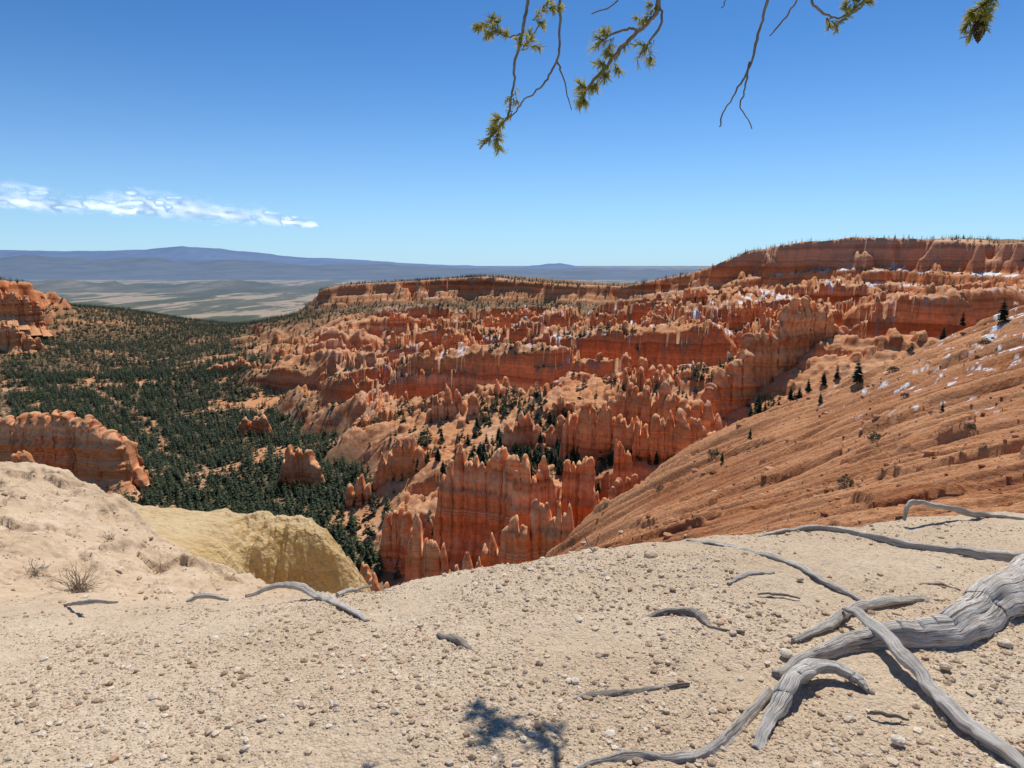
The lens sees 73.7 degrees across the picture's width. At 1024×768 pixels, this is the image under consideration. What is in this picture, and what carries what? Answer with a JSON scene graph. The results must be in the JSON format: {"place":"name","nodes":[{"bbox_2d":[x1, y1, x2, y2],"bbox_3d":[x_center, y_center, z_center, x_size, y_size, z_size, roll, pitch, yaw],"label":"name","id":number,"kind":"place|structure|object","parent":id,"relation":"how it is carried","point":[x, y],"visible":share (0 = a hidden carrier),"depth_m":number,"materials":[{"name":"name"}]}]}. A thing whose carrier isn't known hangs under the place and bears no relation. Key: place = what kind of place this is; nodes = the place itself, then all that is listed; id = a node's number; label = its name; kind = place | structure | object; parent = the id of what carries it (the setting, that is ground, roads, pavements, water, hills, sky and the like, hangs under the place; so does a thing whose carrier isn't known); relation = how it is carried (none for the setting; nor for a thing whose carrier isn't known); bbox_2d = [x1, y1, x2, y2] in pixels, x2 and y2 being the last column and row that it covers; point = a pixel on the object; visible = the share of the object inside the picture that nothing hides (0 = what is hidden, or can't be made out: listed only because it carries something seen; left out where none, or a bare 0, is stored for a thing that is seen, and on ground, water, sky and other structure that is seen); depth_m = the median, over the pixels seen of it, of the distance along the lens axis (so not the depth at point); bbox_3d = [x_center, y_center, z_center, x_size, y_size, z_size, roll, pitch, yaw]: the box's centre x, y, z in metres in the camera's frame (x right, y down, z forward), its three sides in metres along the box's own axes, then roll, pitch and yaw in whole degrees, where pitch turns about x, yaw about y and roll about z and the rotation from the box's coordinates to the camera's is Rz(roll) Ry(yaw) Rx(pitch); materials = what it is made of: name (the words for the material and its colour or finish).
{"place":"outdoors","nodes":[
{"label":"outdoors","id":0,"kind":"place"},
{"bbox_2d":[0,195,319,225],"bbox_3d":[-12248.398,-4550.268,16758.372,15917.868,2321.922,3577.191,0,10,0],"label":"cloud","id":1,"kind":"structure","parent":0,"point":[133,205],"depth_m":16496.12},
{"bbox_2d":[11,279,349,292],"bbox_3d":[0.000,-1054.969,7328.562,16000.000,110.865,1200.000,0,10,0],"label":"wooded hills","id":2,"kind":"structure","parent":0,"point":[75,286],"depth_m":7433.83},
{"bbox_2d":[131,503,370,593],"bbox_3d":[-10.533,15.351,23.731,23.441,26.859,25.599,-5,11,-27],"label":"yellow mound","id":3,"kind":"object","parent":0,"point":[267,547],"visible":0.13,"depth_m":24.20,"materials":[{"name":"stone"}]},
{"bbox_2d":[0,264,689,279],"bbox_3d":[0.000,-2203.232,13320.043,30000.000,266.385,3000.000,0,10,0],"label":"blue mesa","id":4,"kind":"structure","parent":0,"point":[39,272],"depth_m":13597.38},
{"bbox_2d":[0,246,696,269],"bbox_3d":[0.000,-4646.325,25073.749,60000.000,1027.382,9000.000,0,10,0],"label":"distant mountains","id":5,"kind":"structure","parent":0,"point":[181,253],"depth_m":27992.83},
{"bbox_2d":[0,255,701,272],"bbox_3d":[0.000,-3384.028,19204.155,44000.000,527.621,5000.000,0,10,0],"label":"blue ridge","id":6,"kind":"structure","parent":0,"point":[214,265],"depth_m":20368.81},
{"bbox_2d":[28,266,710,323],"bbox_3d":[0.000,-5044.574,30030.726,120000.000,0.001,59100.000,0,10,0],"label":"valley plain","id":7,"kind":"structure","parent":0,"point":[229,307],"depth_m":5453.97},
{"bbox_2d":[0,461,1023,767],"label":"gravel ridge","id":8,"kind":"structure","parent":0,"point":[840,563],"depth_m":3.14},
{"bbox_2d":[25,558,54,578],"bbox_3d":[-5.332,2.099,7.651,0.382,0.340,0.352,8,13,38],"label":"dry shrub","id":9,"kind":"object","parent":8,"relation":"on","point":[35,573],"visible":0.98,"depth_m":7.63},
{"bbox_2d":[49,562,112,592],"bbox_3d":[-4.448,2.052,7.029,0.541,0.423,0.546,1,10,6],"label":"dry shrub","id":10,"kind":"object","parent":8,"relation":"on","point":[77,588],"visible":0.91,"depth_m":7.03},
{"bbox_2d":[63,599,118,605],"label":"tree root","id":11,"kind":"object","parent":8,"relation":"on","point":[87,601],"visible":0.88,"depth_m":4.60,"materials":[{"name":"grey wood"}]},
{"bbox_2d":[97,531,114,539],"bbox_3d":[-6.571,2.478,11.109,0.338,0.232,0.358,1,10,8],"label":"dry shrub","id":12,"kind":"object","parent":8,"relation":"on","point":[107,538],"visible":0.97,"depth_m":11.11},
{"bbox_2d":[144,552,177,572],"bbox_3d":[-4.824,2.513,9.303,0.625,0.463,0.591,0,10,0],"label":"dry shrub","id":13,"kind":"object","parent":8,"relation":"on","point":[161,565],"visible":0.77,"depth_m":9.29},
{"bbox_2d":[186,592,228,602],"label":"tree root","id":14,"kind":"object","parent":8,"relation":"on","point":[203,595],"visible":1,"depth_m":4.61,"materials":[{"name":"grey wood"}]},
{"bbox_2d":[245,581,369,621],"bbox_3d":[-1.183,1.323,4.213,1.447,0.388,0.312,9,14,43],"label":"tree root","id":15,"kind":"object","parent":8,"relation":"on","point":[310,591],"visible":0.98,"depth_m":4.53,"materials":[{"name":"grey wood"}]},
{"bbox_2d":[335,585,371,596],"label":"tree root","id":16,"kind":"object","parent":8,"relation":"on","point":[346,590],"visible":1,"depth_m":4.55,"materials":[{"name":"grey wood"}]},
{"bbox_2d":[435,632,473,650],"bbox_3d":[-0.241,1.212,3.181,0.084,0.102,0.333,-8,13,-40],"label":"tree root","id":17,"kind":"object","parent":8,"relation":"on","point":[455,639],"visible":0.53,"depth_m":3.16,"materials":[{"name":"grey wood"}]},
{"bbox_2d":[0,474,1023,767],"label":"gravel","id":18,"kind":"structure","parent":8,"relation":"on","point":[214,732],"depth_m":2.85,"materials":[{"name":"gravel"}]},
{"bbox_2d":[595,650,604,656],"bbox_3d":[0.389,1.186,3.013,0.040,0.024,0.045,-5,11,-28],"label":"stone","id":19,"kind":"object","parent":8,"relation":"on","point":[600,652],"visible":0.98,"depth_m":3.00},
{"bbox_2d":[572,682,689,699],"bbox_3d":[0.463,1.224,2.699,0.522,0.057,0.052,-2,10,-11],"label":"tree root","id":20,"kind":"object","parent":8,"relation":"on","point":[621,692],"visible":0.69,"depth_m":2.69,"materials":[{"name":"grey wood"}]},
{"bbox_2d":[644,550,657,557],"bbox_3d":[0.864,1.058,4.243,0.086,0.052,0.098,2,10,8],"label":"stone","id":21,"kind":"object","parent":8,"relation":"on","point":[650,554],"visible":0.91,"depth_m":4.22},
{"bbox_2d":[575,686,772,767],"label":"tree root","id":22,"kind":"object","parent":8,"relation":"on","point":[750,713],"visible":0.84,"depth_m":2.31,"materials":[{"name":"grey plant"}]},
{"bbox_2d":[643,607,744,633],"bbox_3d":[0.894,1.150,3.342,0.480,0.060,0.152,5,11,24],"label":"tree root","id":23,"kind":"object","parent":8,"relation":"on","point":[701,616],"visible":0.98,"depth_m":3.38,"materials":[{"name":"grey wood"}]},
{"bbox_2d":[727,570,774,584],"bbox_3d":[1.327,1.079,3.827,0.340,0.038,0.061,-4,11,-24],"label":"tree root","id":24,"kind":"object","parent":8,"relation":"on","point":[743,575],"visible":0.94,"depth_m":3.83,"materials":[{"name":"grey wood"}]},
{"bbox_2d":[686,538,863,600],"bbox_3d":[1.545,1.072,4.066,0.156,0.132,1.251,-6,12,-30],"label":"tree root","id":25,"kind":"object","parent":8,"relation":"on","point":[813,574],"visible":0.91,"depth_m":3.98,"materials":[{"name":"grey wood"}]},
{"bbox_2d":[757,592,799,598],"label":"tree root","id":26,"kind":"object","parent":8,"relation":"on","point":[776,594],"visible":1,"depth_m":3.57,"materials":[{"name":"grey wood"}]},
{"bbox_2d":[779,648,792,657],"bbox_3d":[1.193,1.167,2.974,0.051,0.030,0.056,-5,11,-24],"label":"stone","id":27,"kind":"object","parent":8,"relation":"on","point":[785,652],"visible":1,"depth_m":2.96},
{"bbox_2d":[751,658,869,749],"bbox_3d":[1.081,1.196,2.607,0.704,0.101,0.213,-7,12,-33],"label":"tree root","id":28,"kind":"object","parent":8,"relation":"on","point":[794,677],"visible":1,"depth_m":2.64,"materials":[{"name":"grey wood"}]},
{"bbox_2d":[791,595,932,642],"bbox_3d":[1.733,1.120,3.361,1.062,0.069,0.141,-4,11,-23],"label":"tree root","id":29,"kind":"object","parent":8,"relation":"on","point":[834,620],"visible":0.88,"depth_m":3.39,"materials":[{"name":"grey wood"}]},
{"bbox_2d":[867,710,908,720],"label":"tree root","id":30,"kind":"object","parent":8,"relation":"on","point":[887,715],"visible":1,"depth_m":2.52,"materials":[{"name":"grey wood"}]},
{"bbox_2d":[758,525,1023,561],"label":"tree root","id":31,"kind":"object","parent":8,"relation":"on","point":[983,554],"visible":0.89,"depth_m":4.26,"materials":[{"name":"grey wood"}]},
{"bbox_2d":[771,553,1023,678],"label":"tree root","id":32,"kind":"object","parent":8,"relation":"on","point":[984,607],"visible":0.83,"depth_m":3.08,"materials":[{"name":"grey plant"}]},
{"bbox_2d":[890,734,905,745],"bbox_3d":[1.347,1.240,2.382,0.048,0.026,0.042,1,10,4],"label":"stone","id":33,"kind":"object","parent":8,"relation":"on","point":[898,740],"visible":1,"depth_m":2.37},
{"bbox_2d":[842,606,1023,767],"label":"tree root","id":34,"kind":"object","parent":8,"relation":"on","point":[962,720],"visible":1,"depth_m":2.58,"materials":[{"name":"grey wood"}]},
{"bbox_2d":[918,582,960,590],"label":"tree root","id":35,"kind":"object","parent":8,"relation":"on","point":[938,583],"visible":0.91,"depth_m":3.67,"materials":[{"name":"grey wood"}]},
{"bbox_2d":[939,662,951,670],"bbox_3d":[1.822,1.185,2.872,0.043,0.023,0.042,1,10,6],"label":"stone","id":36,"kind":"object","parent":8,"relation":"on","point":[945,666],"visible":1,"depth_m":2.86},
{"bbox_2d":[902,499,1023,520],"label":"tree root","id":37,"kind":"object","parent":8,"relation":"on","point":[961,511],"visible":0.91,"depth_m":4.81,"materials":[{"name":"grey wood"}]},
{"bbox_2d":[997,638,1012,648],"bbox_3d":[2.214,1.161,3.066,0.048,0.030,0.060,-8,13,-38],"label":"stone","id":38,"kind":"object","parent":8,"relation":"on","point":[1006,643],"visible":1,"depth_m":3.05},
{"bbox_2d":[0,237,1023,590],"bbox_3d":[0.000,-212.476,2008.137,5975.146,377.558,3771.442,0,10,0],"label":"canyon terrain","id":39,"kind":"structure","parent":0,"point":[890,327],"depth_m":762.23,"materials":[{"name":"stone"}]},
{"bbox_2d":[10,450,34,462],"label":"rock fin","id":40,"kind":"object","parent":39,"relation":"on","point":[22,456],"visible":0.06,"depth_m":418.54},
{"bbox_2d":[0,320,46,353],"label":"rock fin","id":41,"kind":"object","parent":39,"relation":"on","point":[13,338],"visible":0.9,"depth_m":1142.79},
{"bbox_2d":[0,289,52,335],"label":"rock fin","id":42,"kind":"object","parent":39,"relation":"on","point":[25,315],"visible":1,"depth_m":1331.47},
{"bbox_2d":[0,410,152,500],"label":"rock fin","id":43,"kind":"object","parent":39,"relation":"on","point":[90,448],"visible":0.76,"depth_m":439.30,"materials":[{"name":"stone"}]},
{"bbox_2d":[206,356,256,373],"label":"rock fin","id":44,"kind":"object","parent":39,"relation":"on","point":[232,365],"visible":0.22,"depth_m":952.59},
{"bbox_2d":[237,414,273,435],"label":"rock fin","id":45,"kind":"object","parent":39,"relation":"on","point":[257,424],"visible":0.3,"depth_m":646.92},
{"bbox_2d":[277,444,326,490],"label":"rock fin","id":46,"kind":"object","parent":39,"relation":"on","point":[298,464],"visible":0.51,"depth_m":480.64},
{"bbox_2d":[346,474,371,508],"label":"rock fin","id":47,"kind":"object","parent":39,"relation":"on","point":[360,486],"visible":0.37,"depth_m":432.45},
{"bbox_2d":[352,412,377,426],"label":"rock fin","id":48,"kind":"object","parent":39,"relation":"on","point":[367,423],"visible":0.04,"depth_m":569.71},
{"bbox_2d":[362,548,373,567],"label":"pine tree","id":49,"kind":"object","parent":39,"relation":"on","point":[366,558],"visible":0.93,"depth_m":362.33,"materials":[{"name":"green plant"}]},
{"bbox_2d":[360,562,389,591],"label":"rock fin","id":50,"kind":"object","parent":39,"relation":"on","point":[365,573],"visible":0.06,"depth_m":304.10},
{"bbox_2d":[379,507,412,574],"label":"rock fin","id":51,"kind":"object","parent":39,"relation":"on","point":[397,527],"visible":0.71,"depth_m":362.77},
{"bbox_2d":[372,435,426,491],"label":"rock fin","id":52,"kind":"object","parent":39,"relation":"on","point":[405,454],"visible":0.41,"depth_m":438.81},
{"bbox_2d":[387,309,442,334],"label":"rock fin","id":53,"kind":"object","parent":39,"relation":"on","point":[398,317],"visible":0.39,"depth_m":1142.95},
{"bbox_2d":[404,514,450,582],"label":"rock fin","id":54,"kind":"object","parent":39,"relation":"on","point":[426,557],"visible":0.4,"depth_m":311.58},
{"bbox_2d":[434,447,440,461],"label":"pine tree","id":55,"kind":"object","parent":39,"relation":"on","point":[437,456],"visible":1,"depth_m":431.51,"materials":[{"name":"green plant"}]},
{"bbox_2d":[439,460,446,472],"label":"pine tree","id":56,"kind":"object","parent":39,"relation":"on","point":[442,469],"visible":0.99,"depth_m":417.34,"materials":[{"name":"green plant"}]},
{"bbox_2d":[425,384,481,421],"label":"rock fin","id":57,"kind":"object","parent":39,"relation":"on","point":[439,408],"visible":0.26,"depth_m":506.06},
{"bbox_2d":[454,552,480,571],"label":"rock fin","id":58,"kind":"object","parent":39,"relation":"on","point":[467,564],"visible":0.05,"depth_m":296.14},
{"bbox_2d":[440,328,501,349],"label":"rock fin","id":59,"kind":"object","parent":39,"relation":"on","point":[448,340],"visible":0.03,"depth_m":813.12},
{"bbox_2d":[472,417,479,429],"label":"pine tree","id":60,"kind":"object","parent":39,"relation":"on","point":[476,426],"visible":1,"depth_m":478.89,"materials":[{"name":"green plant"}]},
{"bbox_2d":[433,442,520,569],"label":"rock fin","id":61,"kind":"object","parent":39,"relation":"on","point":[474,502],"visible":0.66,"depth_m":351.04,"materials":[{"name":"stone"}]},
{"bbox_2d":[481,451,486,464],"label":"pine tree","id":62,"kind":"object","parent":39,"relation":"on","point":[483,459],"visible":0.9,"depth_m":412.60,"materials":[{"name":"green plant"}]},
{"bbox_2d":[0,234,1023,579],"bbox_3d":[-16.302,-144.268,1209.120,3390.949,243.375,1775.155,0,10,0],"label":"distant forest","id":63,"kind":"object","parent":39,"relation":"on","point":[196,496],"visible":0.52,"depth_m":707.41,"materials":[{"name":"green plant"}]},
{"bbox_2d":[489,379,549,397],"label":"rock fin","id":64,"kind":"object","parent":39,"relation":"on","point":[497,388],"visible":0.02,"depth_m":523.57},
{"bbox_2d":[481,499,573,566],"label":"rock fin","id":65,"kind":"object","parent":39,"relation":"on","point":[544,533],"visible":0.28,"depth_m":299.38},
{"bbox_2d":[530,465,534,478],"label":"pine tree","id":66,"kind":"object","parent":39,"relation":"on","point":[532,471],"visible":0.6,"depth_m":380.10,"materials":[{"name":"green plant"}]},
{"bbox_2d":[509,454,556,529],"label":"rock fin","id":67,"kind":"object","parent":39,"relation":"on","point":[527,491],"visible":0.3,"depth_m":326.89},
{"bbox_2d":[500,412,571,451],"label":"rock fin","id":68,"kind":"object","parent":39,"relation":"on","point":[526,428],"visible":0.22,"depth_m":430.76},
{"bbox_2d":[538,429,543,442],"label":"pine tree","id":69,"kind":"object","parent":39,"relation":"on","point":[540,438],"visible":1,"depth_m":421.53,"materials":[{"name":"green plant"}]},
{"bbox_2d":[545,411,552,422],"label":"pine tree","id":70,"kind":"object","parent":39,"relation":"on","point":[549,418],"visible":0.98,"depth_m":469.93,"materials":[{"name":"green plant"}]},
{"bbox_2d":[548,451,554,462],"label":"pine tree","id":71,"kind":"object","parent":39,"relation":"on","point":[551,456],"visible":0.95,"depth_m":394.76,"materials":[{"name":"green plant"}]},
{"bbox_2d":[485,308,625,328],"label":"rock fin","id":72,"kind":"object","parent":39,"relation":"on","point":[507,320],"visible":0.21,"depth_m":1041.63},
{"bbox_2d":[555,463,560,474],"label":"pine tree","id":73,"kind":"object","parent":39,"relation":"on","point":[558,471],"visible":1,"depth_m":375.06,"materials":[{"name":"green plant"}]},
{"bbox_2d":[545,395,574,419],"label":"rock fin","id":74,"kind":"object","parent":39,"relation":"on","point":[559,405],"visible":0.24,"depth_m":475.52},
{"bbox_2d":[570,447,575,459],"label":"pine tree","id":75,"kind":"object","parent":39,"relation":"on","point":[572,452],"visible":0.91,"depth_m":385.46,"materials":[{"name":"green plant"}]},
{"bbox_2d":[561,456,595,528],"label":"rock fin","id":76,"kind":"object","parent":39,"relation":"on","point":[578,490],"visible":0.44,"depth_m":334.36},
{"bbox_2d":[595,480,600,494],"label":"pine tree","id":77,"kind":"object","parent":39,"relation":"on","point":[598,488],"visible":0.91,"depth_m":356.82,"materials":[{"name":"green plant"}]},
{"bbox_2d":[558,401,641,462],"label":"rock fin","id":78,"kind":"object","parent":39,"relation":"on","point":[588,431],"visible":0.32,"depth_m":376.68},
{"bbox_2d":[609,450,613,465],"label":"pine tree","id":79,"kind":"object","parent":39,"relation":"on","point":[612,460],"visible":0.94,"depth_m":366.79,"materials":[{"name":"green plant"}]},
{"bbox_2d":[593,474,637,509],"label":"rock fin","id":80,"kind":"object","parent":39,"relation":"on","point":[617,489],"visible":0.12,"depth_m":312.97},
{"bbox_2d":[612,439,632,486],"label":"rock fin","id":81,"kind":"object","parent":39,"relation":"on","point":[622,467],"visible":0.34,"depth_m":346.00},
{"bbox_2d":[602,357,678,382],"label":"rock fin","id":82,"kind":"object","parent":39,"relation":"on","point":[643,363],"visible":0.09,"depth_m":551.10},
{"bbox_2d":[653,452,659,464],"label":"pine tree","id":83,"kind":"object","parent":39,"relation":"on","point":[656,461],"visible":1,"depth_m":354.37,"materials":[{"name":"green plant"}]},
{"bbox_2d":[606,380,722,434],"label":"rock fin","id":84,"kind":"object","parent":39,"relation":"on","point":[633,403],"visible":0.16,"depth_m":422.30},
{"bbox_2d":[622,361,709,390],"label":"rock fin","id":85,"kind":"object","parent":39,"relation":"on","point":[640,377],"visible":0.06,"depth_m":496.58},
{"bbox_2d":[632,408,715,463],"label":"rock fin","id":86,"kind":"object","parent":39,"relation":"on","point":[663,439],"visible":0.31,"depth_m":353.57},
{"bbox_2d":[647,287,707,317],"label":"rock fin","id":87,"kind":"object","parent":39,"relation":"on","point":[698,296],"visible":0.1,"depth_m":945.59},
{"bbox_2d":[678,315,742,351],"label":"rock fin","id":88,"kind":"object","parent":39,"relation":"on","point":[739,334],"visible":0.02,"depth_m":696.75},
{"bbox_2d":[755,393,761,404],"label":"pine tree","id":89,"kind":"object","parent":39,"relation":"on","point":[757,401],"visible":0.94,"depth_m":427.46,"materials":[{"name":"green plant"}]},
{"bbox_2d":[755,403,762,413],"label":"pine tree","id":90,"kind":"object","parent":39,"relation":"on","point":[759,410],"visible":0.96,"depth_m":419.11,"materials":[{"name":"green plant"}]},
{"bbox_2d":[726,299,821,330],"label":"rock fin","id":91,"kind":"object","parent":39,"relation":"on","point":[749,312],"visible":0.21,"depth_m":892.77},
{"bbox_2d":[700,295,850,417],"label":"rock fin","id":92,"kind":"object","parent":39,"relation":"on","point":[794,334],"visible":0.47,"depth_m":445.29,"materials":[{"name":"stone"}]},
{"bbox_2d":[787,388,794,400],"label":"pine tree","id":93,"kind":"object","parent":39,"relation":"on","point":[790,396],"visible":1,"depth_m":417.33,"materials":[{"name":"green plant"}]},
{"bbox_2d":[795,387,802,399],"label":"pine tree","id":94,"kind":"object","parent":39,"relation":"on","point":[799,396],"visible":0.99,"depth_m":415.76,"materials":[{"name":"green plant"}]},
{"bbox_2d":[805,380,812,391],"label":"pine tree","id":95,"kind":"object","parent":39,"relation":"on","point":[808,388],"visible":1,"depth_m":235.28,"materials":[{"name":"green plant"}]},
{"bbox_2d":[820,371,827,385],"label":"pine tree","id":96,"kind":"object","parent":39,"relation":"on","point":[824,380],"visible":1,"depth_m":416.03,"materials":[{"name":"green plant"}]},
{"bbox_2d":[833,366,839,377],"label":"pine tree","id":97,"kind":"object","parent":39,"relation":"on","point":[837,374],"visible":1,"depth_m":417.18,"materials":[{"name":"green plant"}]},
{"bbox_2d":[938,328,946,338],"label":"pine tree","id":98,"kind":"object","parent":39,"relation":"on","point":[943,336],"visible":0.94,"depth_m":424.21,"materials":[{"name":"green plant"}]},
{"bbox_2d":[0,0,1023,265],"label":"sky","id":99,"kind":"structure","parent":0,"point":[363,121],"materials":[{"name":"blue"}]},
{"bbox_2d":[469,0,1000,157],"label":"pine bough","id":100,"kind":"object","parent":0,"point":[979,18],"visible":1,"depth_m":2.92,"materials":[{"name":"green plant"}]},
{"bbox_2d":[545,305,1023,557],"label":"dirt slope","id":101,"kind":"structure","parent":0,"point":[746,511],"depth_m":143.24,"materials":[{"name":"soil"}]},
{"bbox_2d":[708,448,719,457],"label":"shrub","id":102,"kind":"object","parent":101,"relation":"on","point":[713,453],"visible":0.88,"depth_m":201.17,"materials":[{"name":"green plant"}]},
{"bbox_2d":[568,319,1023,548],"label":"rubble","id":103,"kind":"object","parent":101,"relation":"on","point":[712,472],"visible":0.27,"depth_m":121.17,"materials":[{"name":"orange stone"}]},
{"bbox_2d":[836,473,853,486],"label":"shrub","id":104,"kind":"object","parent":101,"relation":"on","point":[843,480],"visible":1,"depth_m":99.21,"materials":[{"name":"green plant"}]},
{"bbox_2d":[850,360,863,382],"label":"pine tree","id":105,"kind":"object","parent":101,"relation":"on","point":[857,377],"visible":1,"depth_m":192.53,"materials":[{"name":"green plant"}]},
{"bbox_2d":[868,431,885,441],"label":"shrub","id":106,"kind":"object","parent":101,"relation":"on","point":[872,438],"visible":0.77,"depth_m":130.14,"materials":[{"name":"green plant"}]},
{"bbox_2d":[958,311,965,326],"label":"pine tree","id":107,"kind":"object","parent":101,"relation":"on","point":[962,320],"visible":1,"depth_m":231.29,"materials":[{"name":"green plant"}]},
{"bbox_2d":[977,338,990,344],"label":"shrub","id":108,"kind":"object","parent":101,"relation":"on","point":[984,341],"visible":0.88,"depth_m":175.94,"materials":[{"name":"green plant"}]},
{"bbox_2d":[997,297,1008,321],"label":"pine tree","id":109,"kind":"object","parent":101,"relation":"on","point":[1004,313],"visible":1,"depth_m":188.86,"materials":[{"name":"green plant"}]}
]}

